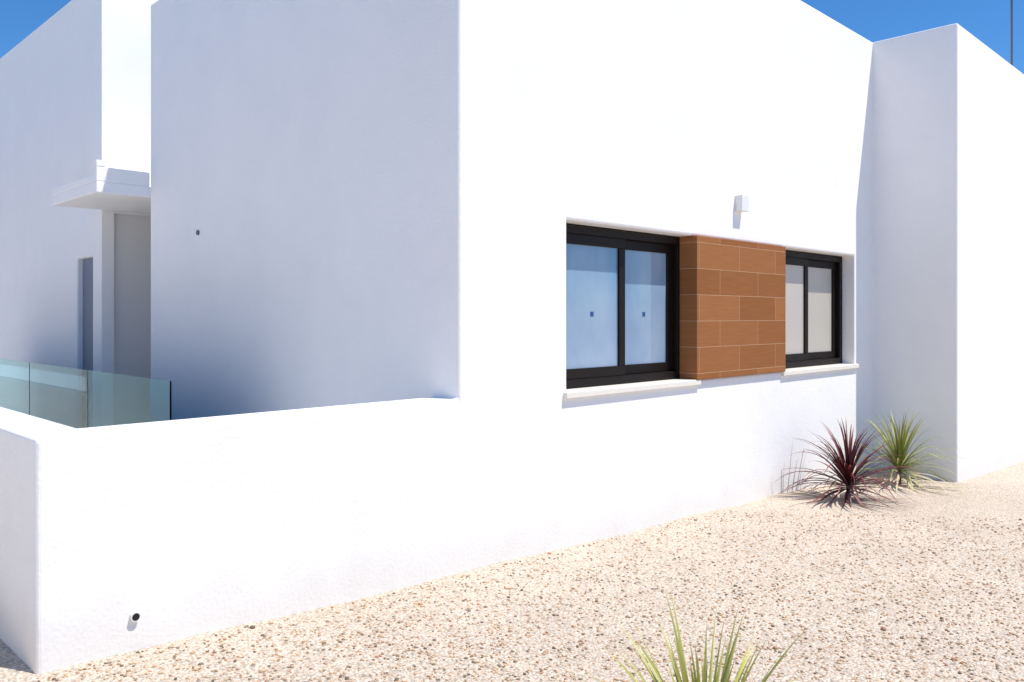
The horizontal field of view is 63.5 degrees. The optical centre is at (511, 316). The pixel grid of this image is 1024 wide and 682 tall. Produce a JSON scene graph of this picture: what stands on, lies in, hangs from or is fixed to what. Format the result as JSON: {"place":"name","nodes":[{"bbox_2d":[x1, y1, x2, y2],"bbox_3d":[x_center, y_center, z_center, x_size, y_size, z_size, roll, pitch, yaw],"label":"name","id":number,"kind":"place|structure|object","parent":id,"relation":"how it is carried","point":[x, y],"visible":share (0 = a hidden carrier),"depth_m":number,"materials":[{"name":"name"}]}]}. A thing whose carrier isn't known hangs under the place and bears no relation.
{"place":"outdoors","nodes":[
{"label":"outdoors","id":0,"kind":"place"},
{"bbox_2d":[0,462,1023,681],"bbox_3d":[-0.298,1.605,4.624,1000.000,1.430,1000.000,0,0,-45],"label":"gravel ground","id":1,"kind":"structure","parent":0,"point":[998,495],"depth_m":4.09,"materials":[{"name":"beige gravel"}]},
{"bbox_2d":[0,0,157,372],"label":"house block","id":2,"kind":"structure","parent":1,"relation":"on","point":[75,88],"depth_m":9.39,"materials":[{"name":"white paint"}]},
{"bbox_2d":[83,258,92,370],"bbox_3d":[-4.570,0.645,8.992,0.015,2.570,0.500,0,0,-45],"label":"window","id":3,"kind":"structure","parent":2,"relation":"attached to","point":[87,313],"depth_m":9.03,"materials":[{"name":"grey glass"}]},
{"bbox_2d":[114,214,150,377],"bbox_3d":[-3.814,0.420,9.137,1.150,3.020,0.045,0,0,-45],"label":"front door","id":4,"kind":"structure","parent":2,"relation":"attached to","point":[132,295],"depth_m":8.86,"materials":[{"name":"white"}]},
{"bbox_2d":[0,0,1023,673],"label":"house","id":5,"kind":"structure","parent":1,"relation":"on","point":[358,322],"depth_m":5.60,"materials":[{"name":"white paint"}]},
{"bbox_2d":[52,160,150,213],"bbox_3d":[-3.409,-1.255,8.533,2.071,0.290,1.267,0,0,-45],"label":"porch canopy","id":6,"kind":"object","parent":5,"relation":"attached to","point":[102,187],"visible":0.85,"depth_m":7.65,"materials":[{"name":"white paint"}]},
{"bbox_2d":[129,611,140,621],"bbox_3d":[-1.543,1.220,3.380,0.040,0.039,0.038,0,0,-45],"label":"weep pipe","id":7,"kind":"object","parent":5,"relation":"attached to","point":[132,614],"visible":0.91,"depth_m":3.36,"materials":[{"name":"white plastic"}]},
{"bbox_2d":[132,613,139,620],"bbox_3d":[-1.529,1.220,3.366,0.030,0.029,0.001,0,0,-45],"label":"pipe opening","id":8,"kind":"object","parent":7,"relation":"attached to","point":[135,616],"visible":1,"depth_m":3.37,"materials":[{"name":"black plastic"}]},
{"bbox_2d":[566,223,679,388],"bbox_3d":[0.762,-0.070,5.915,1.476,1.093,0.087,0,0,-45],"label":"window frame","id":9,"kind":"object","parent":5,"relation":"attached to","point":[622,241],"visible":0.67,"depth_m":5.98,"materials":[{"name":"black metal"}]},
{"bbox_2d":[566,244,665,368],"bbox_3d":[0.760,-0.070,5.916,1.216,0.833,0.041,0,0,-45],"label":"window glass","id":10,"kind":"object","parent":9,"relation":"in","point":[591,284],"depth_m":5.82,"materials":[{"name":"blue glass"}]},
{"bbox_2d":[563,379,700,398],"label":"sill","id":11,"kind":"structure","parent":5,"relation":"attached to","point":[612,389],"depth_m":5.70,"materials":[{"name":"stone"}]},
{"bbox_2d":[680,236,785,379],"bbox_3d":[1.819,-0.070,6.863,1.420,1.096,0.243,0,0,-45],"label":"tile panel","id":12,"kind":"object","parent":5,"relation":"attached to","point":[732,308],"visible":0.8,"depth_m":6.62,"materials":[{"name":"brown tile"}]},
{"bbox_2d":[735,195,748,211],"bbox_3d":[1.875,-0.925,6.750,0.110,0.130,0.065,0,0,-45],"label":"wall light","id":13,"kind":"object","parent":5,"relation":"attached to","point":[741,203],"depth_m":6.72,"materials":[{"name":"white metal"}]},
{"bbox_2d":[786,250,841,368],"bbox_3d":[2.799,-0.070,7.952,1.566,1.093,0.087,0,0,-45],"label":"window frame","id":14,"kind":"object","parent":5,"relation":"attached to","point":[806,260],"visible":0.63,"depth_m":8.21,"materials":[{"name":"black metal"}]},
{"bbox_2d":[786,264,830,353],"bbox_3d":[2.798,-0.070,7.953,1.306,0.833,0.041,0,0,-45],"label":"window glass","id":15,"kind":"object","parent":14,"relation":"in","point":[819,309],"depth_m":8.08,"materials":[{"name":"grey glass"}]},
{"bbox_2d":[780,364,858,375],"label":"sill","id":16,"kind":"structure","parent":5,"relation":"attached to","point":[808,370],"depth_m":7.80,"materials":[{"name":"stone"}]},
{"bbox_2d":[1010,0,1012,65],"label":"pole","id":17,"kind":"object","parent":5,"relation":"on","point":[1011,32],"depth_m":10.98,"materials":[{"name":"grey metal"}]},
{"bbox_2d":[563,589,806,681],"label":"yucca","id":18,"kind":"object","parent":1,"relation":"on","point":[726,675],"visible":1,"depth_m":2.39,"materials":[{"name":"green plant"}]},
{"bbox_2d":[775,418,930,510],"bbox_3d":[2.870,1.234,7.039,1.289,0.761,1.300,0,0,-45],"label":"red cordyline","id":19,"kind":"object","parent":1,"relation":"on","point":[851,480],"visible":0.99,"depth_m":7.05,"materials":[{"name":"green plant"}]},
{"bbox_2d":[839,409,973,495],"bbox_3d":[3.744,1.259,7.957,1.325,0.817,1.411,0,0,-45],"label":"green cordyline","id":20,"kind":"object","parent":1,"relation":"on","point":[899,448],"visible":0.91,"depth_m":7.92,"materials":[{"name":"green plant"}]},
{"bbox_2d":[0,0,1023,73],"label":"sky","id":21,"kind":"structure","parent":0,"point":[988,21],"materials":[{"name":"blue"}]},
{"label":"terrace floor","id":22,"kind":"structure","parent":0,"visible":0},
{"bbox_2d":[0,358,171,428],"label":"glass railing","id":23,"kind":"object","parent":22,"relation":"on","point":[76,398],"visible":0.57,"depth_m":6.64,"materials":[{"name":"teal"}]}
]}

